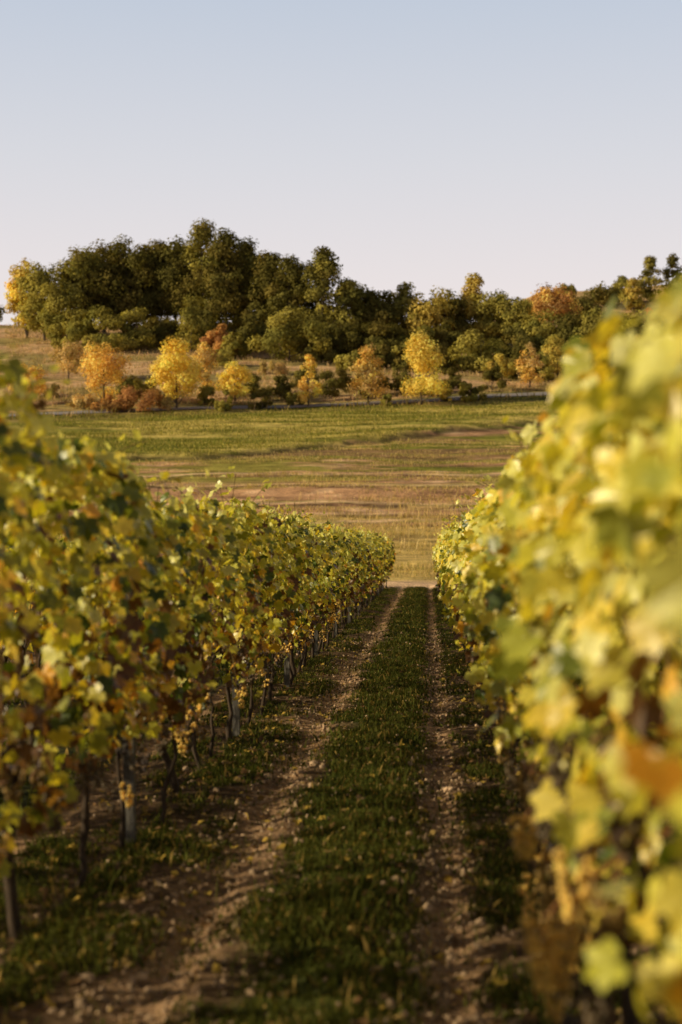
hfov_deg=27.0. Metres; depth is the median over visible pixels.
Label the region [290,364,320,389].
shrub
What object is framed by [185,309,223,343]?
shrub
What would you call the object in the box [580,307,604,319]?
hillside tree
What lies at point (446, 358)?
shrub
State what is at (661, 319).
deciduous tree
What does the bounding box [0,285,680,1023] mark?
ground
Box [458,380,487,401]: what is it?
shrub
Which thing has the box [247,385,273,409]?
shrub
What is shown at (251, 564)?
grapevine row
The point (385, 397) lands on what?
shrub
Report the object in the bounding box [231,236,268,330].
deciduous tree
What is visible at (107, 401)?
shrub
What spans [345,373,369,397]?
shrub
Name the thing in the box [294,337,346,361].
shrub
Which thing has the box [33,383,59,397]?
shrub
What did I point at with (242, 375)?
maple tree
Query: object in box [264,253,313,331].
deciduous tree
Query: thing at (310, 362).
birch tree
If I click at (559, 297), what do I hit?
hillside tree
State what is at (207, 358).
maple tree
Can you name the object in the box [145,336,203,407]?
maple tree
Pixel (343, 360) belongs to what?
shrub
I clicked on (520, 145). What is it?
sky
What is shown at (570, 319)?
deciduous tree
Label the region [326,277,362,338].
deciduous tree
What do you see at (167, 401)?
shrub
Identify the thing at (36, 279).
deciduous tree
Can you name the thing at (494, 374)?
shrub
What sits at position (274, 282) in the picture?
deciduous tree
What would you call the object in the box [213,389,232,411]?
shrub
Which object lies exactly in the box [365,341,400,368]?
shrub
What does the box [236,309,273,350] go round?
deciduous tree
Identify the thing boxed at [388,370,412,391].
shrub
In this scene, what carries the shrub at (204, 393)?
on the ground at (452, 433)
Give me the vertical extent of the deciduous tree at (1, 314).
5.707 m
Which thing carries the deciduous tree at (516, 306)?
on the ground at (452, 433)
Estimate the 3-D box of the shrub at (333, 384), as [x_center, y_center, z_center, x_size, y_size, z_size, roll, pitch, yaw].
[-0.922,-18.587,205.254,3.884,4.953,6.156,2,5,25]
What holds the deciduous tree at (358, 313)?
on the ground at (452, 433)
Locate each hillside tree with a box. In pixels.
[517,307,543,319]
[527,282,584,326]
[553,283,577,297]
[565,293,604,313]
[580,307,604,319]
[584,281,624,306]
[610,275,634,303]
[617,311,633,321]
[618,277,648,311]
[637,255,663,301]
[659,252,681,289]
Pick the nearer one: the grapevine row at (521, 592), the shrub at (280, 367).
the grapevine row at (521, 592)
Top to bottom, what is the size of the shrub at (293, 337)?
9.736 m
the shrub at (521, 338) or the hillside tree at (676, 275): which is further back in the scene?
the hillside tree at (676, 275)
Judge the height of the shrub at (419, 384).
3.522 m
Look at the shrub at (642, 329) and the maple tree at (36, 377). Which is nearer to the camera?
the maple tree at (36, 377)
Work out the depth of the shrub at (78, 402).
193.08 m
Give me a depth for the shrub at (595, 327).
241.10 m
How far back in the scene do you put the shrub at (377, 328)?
241.88 m
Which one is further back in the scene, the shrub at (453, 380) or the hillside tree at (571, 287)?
the hillside tree at (571, 287)
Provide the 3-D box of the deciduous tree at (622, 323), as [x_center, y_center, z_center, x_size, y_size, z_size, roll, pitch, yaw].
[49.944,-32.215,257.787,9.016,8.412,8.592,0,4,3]
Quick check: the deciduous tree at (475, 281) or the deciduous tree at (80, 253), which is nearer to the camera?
the deciduous tree at (475, 281)
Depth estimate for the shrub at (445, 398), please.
201.26 m
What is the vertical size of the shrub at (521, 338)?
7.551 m
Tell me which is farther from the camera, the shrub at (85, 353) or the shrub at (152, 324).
the shrub at (152, 324)
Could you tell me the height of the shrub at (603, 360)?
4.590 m
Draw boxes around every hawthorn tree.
[48,340,87,380]
[541,335,565,378]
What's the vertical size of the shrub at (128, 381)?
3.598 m
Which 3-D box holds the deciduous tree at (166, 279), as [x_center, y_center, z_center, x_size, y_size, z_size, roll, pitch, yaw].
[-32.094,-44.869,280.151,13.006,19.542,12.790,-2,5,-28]
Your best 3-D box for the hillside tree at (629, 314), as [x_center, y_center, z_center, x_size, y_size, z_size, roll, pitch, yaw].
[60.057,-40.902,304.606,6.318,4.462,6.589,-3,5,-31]
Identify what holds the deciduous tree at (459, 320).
on the ground at (452, 433)
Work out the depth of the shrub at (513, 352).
232.53 m
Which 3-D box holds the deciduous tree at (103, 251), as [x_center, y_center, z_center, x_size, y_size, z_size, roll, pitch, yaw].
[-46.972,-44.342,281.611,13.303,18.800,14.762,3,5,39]
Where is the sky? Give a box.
[0,0,681,324]
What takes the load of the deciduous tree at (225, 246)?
on the ground at (452, 433)
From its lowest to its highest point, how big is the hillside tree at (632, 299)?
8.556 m
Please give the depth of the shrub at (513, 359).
222.93 m
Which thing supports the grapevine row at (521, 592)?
on the ground at (452, 433)
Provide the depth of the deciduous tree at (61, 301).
261.87 m
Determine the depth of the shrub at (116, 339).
252.91 m
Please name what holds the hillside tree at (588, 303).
on the ground at (452, 433)
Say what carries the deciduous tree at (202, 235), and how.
on the ground at (452, 433)
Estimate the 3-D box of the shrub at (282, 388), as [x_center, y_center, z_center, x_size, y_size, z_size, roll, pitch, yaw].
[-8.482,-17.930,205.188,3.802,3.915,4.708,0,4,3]
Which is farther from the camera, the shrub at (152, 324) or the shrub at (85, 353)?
the shrub at (152, 324)
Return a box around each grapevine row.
[0,345,396,939]
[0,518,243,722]
[1,526,144,645]
[432,277,681,1023]
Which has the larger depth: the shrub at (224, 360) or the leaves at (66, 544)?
the shrub at (224, 360)
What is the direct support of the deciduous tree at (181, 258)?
on the ground at (452, 433)
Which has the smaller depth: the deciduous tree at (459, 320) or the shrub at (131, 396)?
the shrub at (131, 396)
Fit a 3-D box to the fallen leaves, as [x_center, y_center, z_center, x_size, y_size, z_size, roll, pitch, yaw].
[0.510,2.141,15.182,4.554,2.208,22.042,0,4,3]
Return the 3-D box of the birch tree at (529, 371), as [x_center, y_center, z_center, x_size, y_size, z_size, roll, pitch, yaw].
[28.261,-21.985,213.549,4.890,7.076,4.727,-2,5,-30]
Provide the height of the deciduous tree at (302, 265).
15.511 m
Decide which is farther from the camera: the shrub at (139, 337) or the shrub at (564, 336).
the shrub at (139, 337)
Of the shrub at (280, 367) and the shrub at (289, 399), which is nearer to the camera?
the shrub at (289, 399)
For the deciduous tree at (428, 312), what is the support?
on the ground at (452, 433)
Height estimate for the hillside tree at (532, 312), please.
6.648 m
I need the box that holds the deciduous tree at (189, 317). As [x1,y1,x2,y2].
[175,294,206,352]
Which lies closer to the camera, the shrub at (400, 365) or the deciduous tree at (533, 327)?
the shrub at (400, 365)
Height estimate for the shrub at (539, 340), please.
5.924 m
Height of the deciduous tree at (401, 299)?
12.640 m
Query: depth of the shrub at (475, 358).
233.81 m
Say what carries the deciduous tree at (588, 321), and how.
on the ground at (452, 433)
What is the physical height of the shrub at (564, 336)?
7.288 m
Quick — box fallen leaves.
[0,640,670,1023]
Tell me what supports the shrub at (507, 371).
on the ground at (452, 433)
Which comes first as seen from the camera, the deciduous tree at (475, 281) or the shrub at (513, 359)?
the shrub at (513, 359)
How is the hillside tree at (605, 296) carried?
on the ground at (452, 433)
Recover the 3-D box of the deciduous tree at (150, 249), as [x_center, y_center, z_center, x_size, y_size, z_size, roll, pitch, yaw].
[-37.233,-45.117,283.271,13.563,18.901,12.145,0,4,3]
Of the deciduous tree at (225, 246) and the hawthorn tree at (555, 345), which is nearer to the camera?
the hawthorn tree at (555, 345)
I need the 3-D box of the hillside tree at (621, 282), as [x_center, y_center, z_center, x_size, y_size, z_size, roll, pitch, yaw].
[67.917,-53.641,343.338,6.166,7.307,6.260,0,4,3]
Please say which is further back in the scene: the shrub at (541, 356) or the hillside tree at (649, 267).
the hillside tree at (649, 267)
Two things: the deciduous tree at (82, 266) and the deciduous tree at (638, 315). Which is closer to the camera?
the deciduous tree at (638, 315)
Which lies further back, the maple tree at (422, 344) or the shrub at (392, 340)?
the shrub at (392, 340)
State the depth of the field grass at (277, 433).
169.60 m
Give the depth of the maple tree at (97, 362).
196.10 m
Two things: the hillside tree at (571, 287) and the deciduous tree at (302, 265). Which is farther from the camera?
the hillside tree at (571, 287)
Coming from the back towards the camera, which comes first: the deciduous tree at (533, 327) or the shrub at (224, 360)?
the deciduous tree at (533, 327)
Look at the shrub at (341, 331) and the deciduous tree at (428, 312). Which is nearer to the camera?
the shrub at (341, 331)
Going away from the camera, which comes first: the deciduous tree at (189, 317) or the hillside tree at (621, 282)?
the deciduous tree at (189, 317)
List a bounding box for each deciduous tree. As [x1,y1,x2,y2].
[0,304,5,321]
[4,257,42,337]
[17,261,71,340]
[36,281,87,336]
[49,246,114,317]
[56,245,100,320]
[73,238,132,333]
[92,234,160,328]
[105,235,138,319]
[123,239,179,326]
[141,234,201,322]
[165,217,230,327]
[165,241,205,318]
[175,294,206,352]
[197,227,254,332]
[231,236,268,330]
[245,250,286,329]
[249,261,289,311]
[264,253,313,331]
[285,260,331,324]
[299,245,352,341]
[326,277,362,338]
[346,283,383,336]
[358,290,407,335]
[384,281,416,338]
[403,285,457,340]
[431,289,474,344]
[455,272,492,341]
[470,289,513,347]
[492,296,538,345]
[518,308,561,339]
[551,311,583,336]
[569,313,603,336]
[599,313,630,328]
[622,309,662,334]
[644,312,663,327]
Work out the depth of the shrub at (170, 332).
257.86 m
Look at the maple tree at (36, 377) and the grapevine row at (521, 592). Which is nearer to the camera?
the grapevine row at (521, 592)
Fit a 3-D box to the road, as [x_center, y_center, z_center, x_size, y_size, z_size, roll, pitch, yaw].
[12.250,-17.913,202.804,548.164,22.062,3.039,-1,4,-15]
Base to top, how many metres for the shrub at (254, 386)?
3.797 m
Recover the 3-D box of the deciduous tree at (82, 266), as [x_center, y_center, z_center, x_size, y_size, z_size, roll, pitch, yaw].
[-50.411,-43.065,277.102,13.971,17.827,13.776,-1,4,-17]
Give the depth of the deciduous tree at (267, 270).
267.29 m
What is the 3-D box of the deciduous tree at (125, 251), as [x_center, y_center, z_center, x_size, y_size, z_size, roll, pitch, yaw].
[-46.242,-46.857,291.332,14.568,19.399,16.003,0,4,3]
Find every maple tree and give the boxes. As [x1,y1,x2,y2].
[7,363,48,400]
[77,340,131,400]
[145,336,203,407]
[190,341,222,393]
[215,361,255,401]
[400,329,450,404]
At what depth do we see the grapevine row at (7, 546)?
24.44 m
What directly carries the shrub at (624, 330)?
on the ground at (452, 433)
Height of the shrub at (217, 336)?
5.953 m
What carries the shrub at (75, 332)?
on the ground at (452, 433)
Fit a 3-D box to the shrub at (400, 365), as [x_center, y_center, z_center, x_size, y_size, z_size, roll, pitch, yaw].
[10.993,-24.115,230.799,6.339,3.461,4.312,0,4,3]
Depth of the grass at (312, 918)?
7.98 m
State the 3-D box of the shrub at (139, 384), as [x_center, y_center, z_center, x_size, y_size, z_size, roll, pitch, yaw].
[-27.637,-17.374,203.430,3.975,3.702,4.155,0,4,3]
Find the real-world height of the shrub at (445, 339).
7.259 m
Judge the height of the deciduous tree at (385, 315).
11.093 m
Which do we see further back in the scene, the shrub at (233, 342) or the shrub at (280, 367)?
the shrub at (233, 342)
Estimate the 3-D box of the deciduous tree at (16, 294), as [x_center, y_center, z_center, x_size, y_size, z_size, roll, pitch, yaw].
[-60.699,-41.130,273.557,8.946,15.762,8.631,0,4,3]
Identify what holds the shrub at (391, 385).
on the ground at (452, 433)
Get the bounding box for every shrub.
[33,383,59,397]
[46,308,96,349]
[66,393,97,409]
[70,348,88,364]
[81,304,131,351]
[90,393,132,411]
[108,385,166,410]
[109,306,159,348]
[114,375,145,396]
[133,378,161,400]
[140,315,173,341]
[150,320,188,347]
[160,396,172,410]
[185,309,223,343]
[196,385,215,404]
[199,323,237,352]
[212,349,233,366]
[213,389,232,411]
[216,332,251,357]
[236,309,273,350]
[240,373,261,394]
[245,306,331,361]
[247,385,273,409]
[257,361,288,374]
[271,375,294,398]
[285,392,304,404]
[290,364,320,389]
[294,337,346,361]
[319,366,351,398]
[320,321,370,353]
[334,350,371,370]
[338,321,390,360]
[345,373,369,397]
[362,323,411,355]
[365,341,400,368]
[370,371,393,393]
[380,393,392,405]
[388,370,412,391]
[389,324,435,360]
[390,353,416,372]
[412,372,438,394]
[419,323,466,363]
[427,345,454,370]
[435,367,465,388]
[440,388,453,401]
[447,328,509,370]
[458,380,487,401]
[481,365,506,390]
[485,353,516,380]
[496,347,538,372]
[500,324,541,357]
[504,356,538,378]
[530,333,567,360]
[531,357,555,380]
[536,344,565,368]
[557,326,594,365]
[590,321,625,361]
[593,352,611,376]
[609,325,644,355]
[636,321,675,334]
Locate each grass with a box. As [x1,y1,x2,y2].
[0,586,678,1023]
[4,322,611,579]
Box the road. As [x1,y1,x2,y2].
[9,392,549,415]
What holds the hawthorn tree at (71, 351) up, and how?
on the ground at (452, 433)
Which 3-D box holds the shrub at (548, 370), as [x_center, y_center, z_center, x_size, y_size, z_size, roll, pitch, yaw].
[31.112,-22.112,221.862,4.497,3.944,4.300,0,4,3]
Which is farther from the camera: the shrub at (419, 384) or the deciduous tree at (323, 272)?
the deciduous tree at (323, 272)
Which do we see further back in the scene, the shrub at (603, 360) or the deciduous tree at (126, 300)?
the deciduous tree at (126, 300)
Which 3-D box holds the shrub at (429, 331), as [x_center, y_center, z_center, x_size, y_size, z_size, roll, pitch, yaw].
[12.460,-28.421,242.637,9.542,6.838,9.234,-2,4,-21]
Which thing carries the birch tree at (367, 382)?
on the ground at (452, 433)
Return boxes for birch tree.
[297,354,322,405]
[344,342,390,402]
[514,342,545,386]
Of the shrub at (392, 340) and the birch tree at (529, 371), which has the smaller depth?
the birch tree at (529, 371)
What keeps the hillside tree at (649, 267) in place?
on the ground at (452, 433)

